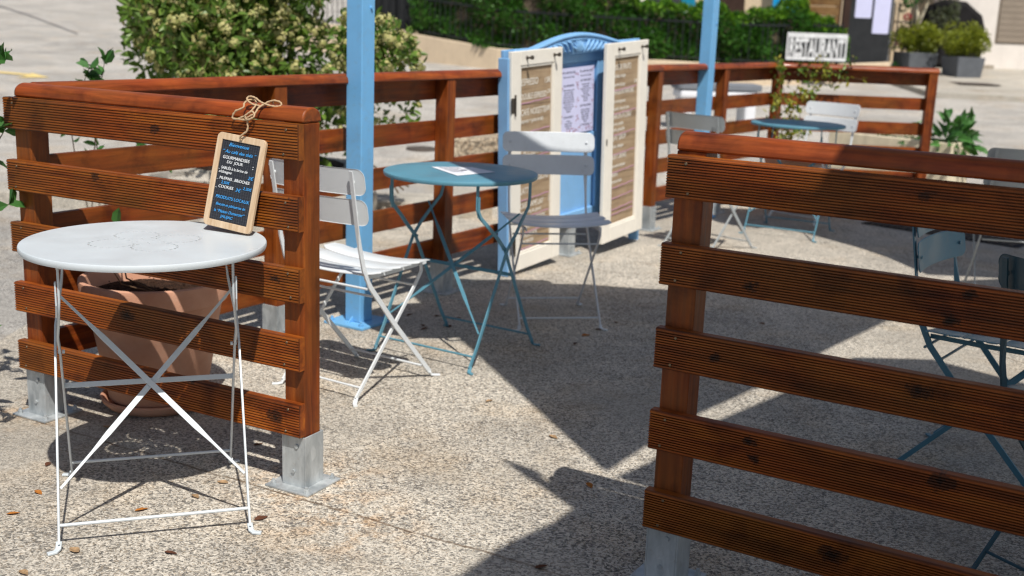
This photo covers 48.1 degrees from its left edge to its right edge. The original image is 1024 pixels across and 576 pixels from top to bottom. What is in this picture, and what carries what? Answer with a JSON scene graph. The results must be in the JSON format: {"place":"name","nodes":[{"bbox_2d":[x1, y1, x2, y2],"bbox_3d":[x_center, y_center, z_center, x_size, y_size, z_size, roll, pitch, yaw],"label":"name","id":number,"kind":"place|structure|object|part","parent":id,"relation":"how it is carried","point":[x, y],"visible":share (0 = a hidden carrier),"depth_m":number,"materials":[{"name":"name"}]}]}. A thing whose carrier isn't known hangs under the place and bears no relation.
{"place":"outdoors","nodes":[
{"label":"outdoors","id":0,"kind":"place"},
{"bbox_2d":[0,207,159,339],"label":"path","id":1,"kind":"structure","parent":0,"point":[12,319],"depth_m":5.59,"materials":[{"name":"concrete"}]},
{"bbox_2d":[60,47,171,206],"bbox_3d":[-1.964,-0.707,5.932,0.555,1.123,2.107,-2,14,-17],"label":"young shrub","id":2,"kind":"object","parent":1,"relation":"on","point":[95,73],"visible":0.33,"depth_m":4.87,"materials":[{"name":"green plant"}]},
{"bbox_2d":[0,198,1023,575],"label":"terrace floor","id":3,"kind":"structure","parent":0,"point":[448,470],"depth_m":3.59,"materials":[{"name":"concrete"}]},
{"bbox_2d":[0,42,24,325],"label":"leafy shrub","id":4,"kind":"object","parent":3,"relation":"on","point":[4,57],"visible":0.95,"depth_m":3.49,"materials":[{"name":"green plant"}]},
{"bbox_2d":[19,569,27,574],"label":"fallen leaf","id":5,"kind":"object","parent":3,"relation":"on","point":[24,571],"visible":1,"depth_m":2.67,"materials":[{"name":"beige plant"}]},
{"bbox_2d":[69,547,79,551],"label":"fallen leaf","id":6,"kind":"object","parent":3,"relation":"on","point":[74,549],"visible":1,"depth_m":2.78,"materials":[{"name":"beige plant"}]},
{"bbox_2d":[17,220,266,555],"bbox_3d":[-0.940,0.228,2.983,0.600,0.714,0.600,-2,14,-18],"label":"bistro table","id":7,"kind":"object","parent":3,"relation":"on","point":[178,246],"visible":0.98,"depth_m":2.90,"materials":[{"name":"white paint"}]},
{"bbox_2d":[203,132,267,233],"bbox_3d":[-0.732,-0.278,3.031,0.158,0.250,0.009,13,6,23],"label":"slate board","id":8,"kind":"object","parent":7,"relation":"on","point":[235,184],"visible":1,"depth_m":3.03,"materials":[{"name":"black stone"}]},
{"bbox_2d":[77,272,227,416],"bbox_3d":[-1.179,0.168,3.809,0.478,0.431,0.478,2,13,0],"label":"terracotta pot","id":9,"kind":"object","parent":3,"relation":"on","point":[186,298],"visible":0.53,"depth_m":3.67,"materials":[{"name":"ceramic"}]},
{"bbox_2d":[98,145,154,291],"bbox_3d":[-1.305,-0.233,3.845,0.170,0.420,0.733,-3,14,-22],"label":"pot plant","id":10,"kind":"object","parent":9,"relation":"on","point":[116,215],"visible":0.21,"depth_m":3.71,"materials":[{"name":"green plant"}]},
{"bbox_2d":[2,82,339,497],"bbox_3d":[-1.026,-0.036,3.355,1.188,1.053,0.150,9,15,27],"label":"railing","id":11,"kind":"object","parent":3,"relation":"on","point":[34,117],"visible":0.94,"depth_m":3.22,"materials":[{"name":"brown wood"}]},
{"bbox_2d":[231,95,281,140],"bbox_3d":[-0.663,-0.449,3.031,0.128,0.115,0.093,-9,17,-40],"label":"jute string","id":12,"kind":"object","parent":11,"relation":"attached to","point":[248,118],"visible":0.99,"depth_m":3.01,"materials":[{"name":"beige fabric"}]},
{"bbox_2d":[254,515,267,519],"bbox_3d":[-0.655,0.600,2.996,0.041,0.005,0.020,-10,24,-37],"label":"fallen leaf","id":13,"kind":"object","parent":3,"relation":"on","point":[259,517],"visible":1,"depth_m":3.00,"materials":[{"name":"brown plant"}]},
{"bbox_2d":[148,157,376,230],"bbox_3d":[-1.576,-0.633,7.362,1.421,0.350,1.052,2,13,0],"label":"stone bed","id":14,"kind":"object","parent":3,"relation":"on","point":[200,174],"visible":0.09,"depth_m":6.91,"materials":[{"name":"grey gravel"}]},
{"bbox_2d":[114,0,427,192],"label":"flowering bush","id":15,"kind":"object","parent":14,"relation":"in","point":[200,38],"visible":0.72,"depth_m":6.86,"materials":[{"name":"green plant"}]},
{"bbox_2d":[30,64,663,350],"bbox_3d":[-0.278,-0.513,5.516,0.150,1.054,4.572,10,15,31],"label":"railing","id":16,"kind":"object","parent":3,"relation":"on","point":[445,128],"visible":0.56,"depth_m":4.92,"materials":[{"name":"brown wood"}]},
{"bbox_2d":[269,158,439,406],"bbox_3d":[-0.552,-0.058,4.071,0.444,0.805,0.487,10,16,32],"label":"folding chair","id":17,"kind":"object","parent":3,"relation":"on","point":[340,259],"visible":0.78,"depth_m":3.93,"materials":[{"name":"white metal"}]},
{"bbox_2d":[324,0,389,330],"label":"blue pillar","id":18,"kind":"structure","parent":3,"relation":"on","point":[358,315],"depth_m":4.73,"materials":[{"name":"metal"}]},
{"bbox_2d":[366,162,539,374],"bbox_3d":[-0.211,-0.105,4.529,0.600,0.714,0.600,10,15,31],"label":"bistro table","id":19,"kind":"object","parent":3,"relation":"on","point":[429,174],"visible":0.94,"depth_m":4.46,"materials":[{"name":"teal paint"}]},
{"bbox_2d":[433,167,492,175],"bbox_3d":[-0.177,-0.457,4.460,0.191,0.001,0.255,-4,15,-26],"label":"paper sheet","id":20,"kind":"object","parent":19,"relation":"on","point":[457,171],"visible":1,"depth_m":4.45,"materials":[{"name":"white paper"}]},
{"bbox_2d":[535,564,546,567],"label":"fallen leaf","id":21,"kind":"object","parent":3,"relation":"on","point":[540,565],"visible":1,"depth_m":2.79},
{"bbox_2d":[499,131,611,330],"bbox_3d":[0.188,-0.261,5.060,0.444,0.805,0.487,0,13,-10],"label":"folding chair","id":22,"kind":"object","parent":3,"relation":"on","point":[584,143],"visible":0.94,"depth_m":5.18,"materials":[{"name":"grey paint"}]},
{"bbox_2d":[498,32,648,276],"bbox_3d":[0.373,-0.757,6.309,0.180,1.266,1.387,12,19,35],"label":"menu cabinet","id":23,"kind":"object","parent":3,"relation":"on","point":[594,85],"visible":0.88,"depth_m":6.31,"materials":[{"name":"blue paint"}]},
{"bbox_3d":[0.135,-0.666,5.957,0.060,1.123,0.486,10,19,32],"label":"door","id":24,"kind":"part","parent":23,"relation":"part of","materials":[{"name":"beige paint"}]},
{"bbox_3d":[0.661,-0.842,6.598,0.060,1.123,0.503,10,18,31],"label":"door","id":25,"kind":"part","parent":23,"relation":"part of","materials":[{"name":"beige paint"}]},
{"bbox_2d":[694,0,719,217],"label":"blue pillar","id":26,"kind":"structure","parent":3,"relation":"on","point":[710,16],"depth_m":7.74,"materials":[{"name":"metal"}]},
{"bbox_2d":[657,111,756,247],"bbox_3d":[1.189,-0.639,6.842,0.487,0.805,0.444,-11,18,-44],"label":"folding chair","id":27,"kind":"object","parent":3,"relation":"on","point":[716,124],"visible":0.36,"depth_m":6.67,"materials":[{"name":"grey paint"}]},
{"bbox_2d":[655,62,783,214],"bbox_3d":[1.490,-1.065,8.167,0.150,1.054,2.010,11,16,34],"label":"railing","id":28,"kind":"object","parent":3,"relation":"on","point":[725,74],"visible":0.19,"depth_m":8.06,"materials":[{"name":"brown wood"}]},
{"bbox_2d":[739,119,845,242],"bbox_3d":[1.829,-0.714,7.468,0.600,0.714,0.600,9,15,28],"label":"bistro table","id":29,"kind":"object","parent":3,"relation":"on","point":[797,124],"visible":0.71,"depth_m":7.34,"materials":[{"name":"teal paint"}]},
{"bbox_2d":[764,158,828,212],"bbox_3d":[2.083,-0.803,8.441,0.522,0.456,0.522,2,13,0],"label":"terracotta pot","id":30,"kind":"object","parent":3,"relation":"on","point":[794,163],"visible":0.01,"depth_m":8.21,"materials":[{"name":"ceramic"}]},
{"bbox_2d":[763,54,866,139],"bbox_3d":[2.262,-1.413,8.739,0.881,0.732,0.451,-7,16,-36],"label":"climbing plant","id":31,"kind":"object","parent":30,"relation":"in","point":[777,99],"visible":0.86,"depth_m":8.64,"materials":[{"name":"green plant"}]},
{"bbox_2d":[764,101,860,225],"bbox_3d":[2.108,-0.887,8.053,0.444,0.805,0.487,15,18,43],"label":"folding chair","id":32,"kind":"object","parent":3,"relation":"on","point":[834,109],"visible":0.48,"depth_m":8.11,"materials":[{"name":"white metal"}]},
{"bbox_2d":[630,131,1023,575],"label":"railing","id":33,"kind":"object","parent":3,"relation":"on","point":[701,178],"visible":1,"depth_m":2.40,"materials":[{"name":"brown wood"}]},
{"bbox_2d":[779,62,939,178],"bbox_3d":[2.650,-1.189,8.888,1.245,1.054,0.150,3,13,2],"label":"railing","id":34,"kind":"object","parent":3,"relation":"on","point":[914,76],"visible":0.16,"depth_m":8.84,"materials":[{"name":"brown wood"}]},
{"bbox_2d":[861,221,1023,247],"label":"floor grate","id":35,"kind":"object","parent":3,"relation":"in","point":[968,237],"visible":0.41,"depth_m":7.61,"materials":[{"name":"metal"}]},
{"bbox_2d":[897,227,1023,486],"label":"folding chair","id":36,"kind":"object","parent":3,"relation":"on","point":[938,247],"visible":0.51,"depth_m":3.40,"materials":[{"name":"blue paint"}]},
{"bbox_2d":[963,148,1023,283],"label":"folding chair","id":37,"kind":"object","parent":3,"relation":"on","point":[1007,153],"visible":0.19,"depth_m":5.30,"materials":[{"name":"grey paint"}]},
{"bbox_2d":[964,254,1023,571],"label":"folding chair","id":38,"kind":"object","parent":3,"relation":"on","point":[1011,272],"visible":0.46,"depth_m":2.72,"materials":[{"name":"blue paint"}]},
{"bbox_2d":[0,0,1023,193],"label":"road","id":39,"kind":"structure","parent":0,"point":[50,52],"depth_m":16.05,"materials":[{"name":"concrete"}]},
{"bbox_2d":[0,71,45,77],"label":"road arrow","id":40,"kind":"object","parent":39,"relation":"on","point":[33,75],"visible":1,"depth_m":15.41,"materials":[{"name":"yellow paint"}]},
{"bbox_2d":[0,6,77,33],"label":"road crack","id":41,"kind":"object","parent":39,"relation":"on","point":[39,19],"visible":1,"depth_m":26.23,"materials":[{"name":"grey asphalt"}]},
{"bbox_2d":[0,182,491,218],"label":"kerb","id":42,"kind":"structure","parent":39,"relation":"on","point":[383,200],"depth_m":7.58,"materials":[{"name":"concrete"}]},
{"bbox_2d":[406,146,434,151],"bbox_3d":[-0.850,-1.303,10.755,0.300,0.026,0.300,2,13,0],"label":"manhole cover","id":43,"kind":"object","parent":39,"relation":"on","point":[420,148],"visible":0.9,"depth_m":10.67,"materials":[{"name":"metal"}]},
{"bbox_2d":[454,134,497,156],"bbox_3d":[-0.285,-1.105,9.550,0.520,0.330,0.400,0,13,-8],"label":"pebbledash planter","id":44,"kind":"object","parent":39,"relation":"on","point":[465,146],"visible":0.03,"depth_m":9.33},
{"bbox_2d":[292,23,890,85],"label":"garden wall","id":45,"kind":"structure","parent":39,"relation":"on","point":[444,51],"depth_m":19.04,"materials":[{"name":"beige stone"}]},
{"bbox_2d":[375,0,417,29],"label":"garden gate","id":46,"kind":"structure","parent":45,"relation":"on","point":[406,18],"depth_m":20.18,"materials":[{"name":"grey metal"}]},
{"bbox_2d":[307,0,843,63],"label":"black garden fence","id":47,"kind":"object","parent":45,"relation":"on","point":[632,19],"visible":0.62,"depth_m":18.23,"materials":[{"name":"metal"}]},
{"bbox_2d":[785,32,847,83],"bbox_3d":[4.737,-3.593,17.940,0.956,0.763,0.084,1,13,-4],"label":"restaurant sign","id":48,"kind":"object","parent":45,"relation":"attached to","point":[810,46],"visible":0.97,"depth_m":17.87,"materials":[{"name":"white paint"}]},
{"bbox_2d":[407,0,850,63],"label":"hedge","id":49,"kind":"object","parent":39,"relation":"on","point":[801,16],"visible":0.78,"depth_m":18.09,"materials":[{"name":"green plant"}]},
{"bbox_2d":[400,0,933,62],"bbox_3d":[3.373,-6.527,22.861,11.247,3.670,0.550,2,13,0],"label":"beige house","id":50,"kind":"structure","parent":39,"relation":"on","point":[740,5],"depth_m":22.89,"materials":[{"name":"beige paint"}]},
{"bbox_2d":[653,0,680,9],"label":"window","id":51,"kind":"structure","parent":50,"relation":"in","point":[675,1],"depth_m":22.84,"materials":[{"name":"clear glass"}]},
{"bbox_2d":[720,0,744,14],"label":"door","id":52,"kind":"structure","parent":50,"relation":"in","point":[733,5],"depth_m":22.85,"materials":[{"name":"brown wood"}]},
{"bbox_2d":[671,83,761,120],"bbox_3d":[2.255,-2.026,12.757,0.950,0.500,0.400,1,13,-6],"label":"white bench","id":53,"kind":"object","parent":39,"relation":"on","point":[681,91],"visible":0.48,"depth_m":12.55,"materials":[{"name":"grey plastic"}]},
{"bbox_2d":[828,132,969,181],"bbox_3d":[3.298,-1.105,9.855,0.360,0.400,1.124,-10,18,-43],"label":"stone trough","id":54,"kind":"object","parent":39,"relation":"on","point":[865,139],"visible":0.16,"depth_m":9.72,"materials":[{"name":"stone"}]},
{"bbox_2d":[897,135,931,143],"bbox_3d":[3.367,-1.286,9.688,0.391,0.197,0.341,-8,16,-36],"label":"leafy plant","id":55,"kind":"object","parent":54,"relation":"on","point":[912,137],"visible":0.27,"depth_m":9.61,"materials":[{"name":"green plant"}]},
{"bbox_2d":[911,107,987,155],"bbox_3d":[3.624,-1.213,9.538,0.631,0.624,0.694,2,13,0],"label":"leafy plant","id":56,"kind":"object","parent":54,"relation":"in","point":[961,126],"visible":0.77,"depth_m":9.42,"materials":[{"name":"green plant"}]},
{"bbox_2d":[934,0,1023,68],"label":"white house","id":57,"kind":"structure","parent":39,"relation":"on","point":[1003,20],"depth_m":21.66,"materials":[{"name":"beige paint"}]},
{"bbox_2d":[773,0,793,11],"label":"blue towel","id":58,"kind":"object","parent":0,"point":[775,2],"depth_m":22.49,"materials":[{"name":"fabric"}]},
{"bbox_2d":[834,63,1023,101],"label":"pavement","id":59,"kind":"structure","parent":0,"point":[1011,83],"depth_m":17.94,"materials":[{"name":"beige concrete"}]},
{"bbox_2d":[808,0,841,63],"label":"wood panel","id":60,"kind":"object","parent":59,"relation":"on","point":[824,8],"visible":0.17,"depth_m":21.70,"materials":[{"name":"brown wood"}]},
{"bbox_2d":[840,0,894,63],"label":"display board","id":61,"kind":"object","parent":59,"relation":"on","point":[868,24],"visible":0.62,"depth_m":20.04,"materials":[{"name":"black paper"}]},
{"bbox_2d":[888,0,918,66],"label":"flower stand","id":62,"kind":"object","parent":59,"relation":"on","point":[907,6],"visible":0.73,"depth_m":20.35,"materials":[{"name":"pink metal"}]},
{"bbox_2d":[894,51,937,67],"bbox_3d":[7.181,-4.024,20.459,0.563,0.350,0.563,-1,13,-12],"label":"planter box","id":63,"kind":"object","parent":59,"relation":"on","point":[916,60],"visible":0.66,"depth_m":20.21,"materials":[{"name":"grey plastic"}]},
{"bbox_2d":[889,17,945,52],"bbox_3d":[7.209,-4.440,20.381,0.965,0.754,0.815,10,15,31],"label":"round shrub","id":64,"kind":"object","parent":63,"relation":"in","point":[924,35],"visible":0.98,"depth_m":20.26,"materials":[{"name":"green plant"}]},
{"bbox_2d":[898,0,961,30],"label":"olive tree","id":65,"kind":"object","parent":59,"relation":"on","point":[946,15],"visible":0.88,"depth_m":20.87,"materials":[{"name":"green plant"}]},
{"bbox_2d":[919,0,984,67],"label":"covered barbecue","id":66,"kind":"object","parent":59,"relation":"on","point":[968,12],"visible":0.3,"depth_m":21.20,"materials":[{"name":"black metal"}]},
{"bbox_2d":[942,56,985,77],"bbox_3d":[7.764,-3.807,19.785,0.517,0.350,0.517,-1,13,-12],"label":"planter box","id":67,"kind":"object","parent":59,"relation":"on","point":[962,67],"visible":0.94,"depth_m":19.57,"materials":[{"name":"grey plastic"}]},
{"bbox_2d":[941,19,992,57],"bbox_3d":[7.796,-4.243,19.664,0.910,0.710,0.781,2,13,0],"label":"round shrub","id":68,"kind":"object","parent":67,"relation":"in","point":[965,42],"visible":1,"depth_m":19.54,"materials":[{"name":"green plant"}]},
{"bbox_2d":[951,82,1000,85],"bbox_3d":[7.449,-3.316,18.587,0.640,0.014,0.800,2,13,0],"label":"drain lid","id":69,"kind":"object","parent":59,"relation":"on","point":[967,83],"visible":0.93,"depth_m":18.30,"materials":[{"name":"metal"}]}
]}

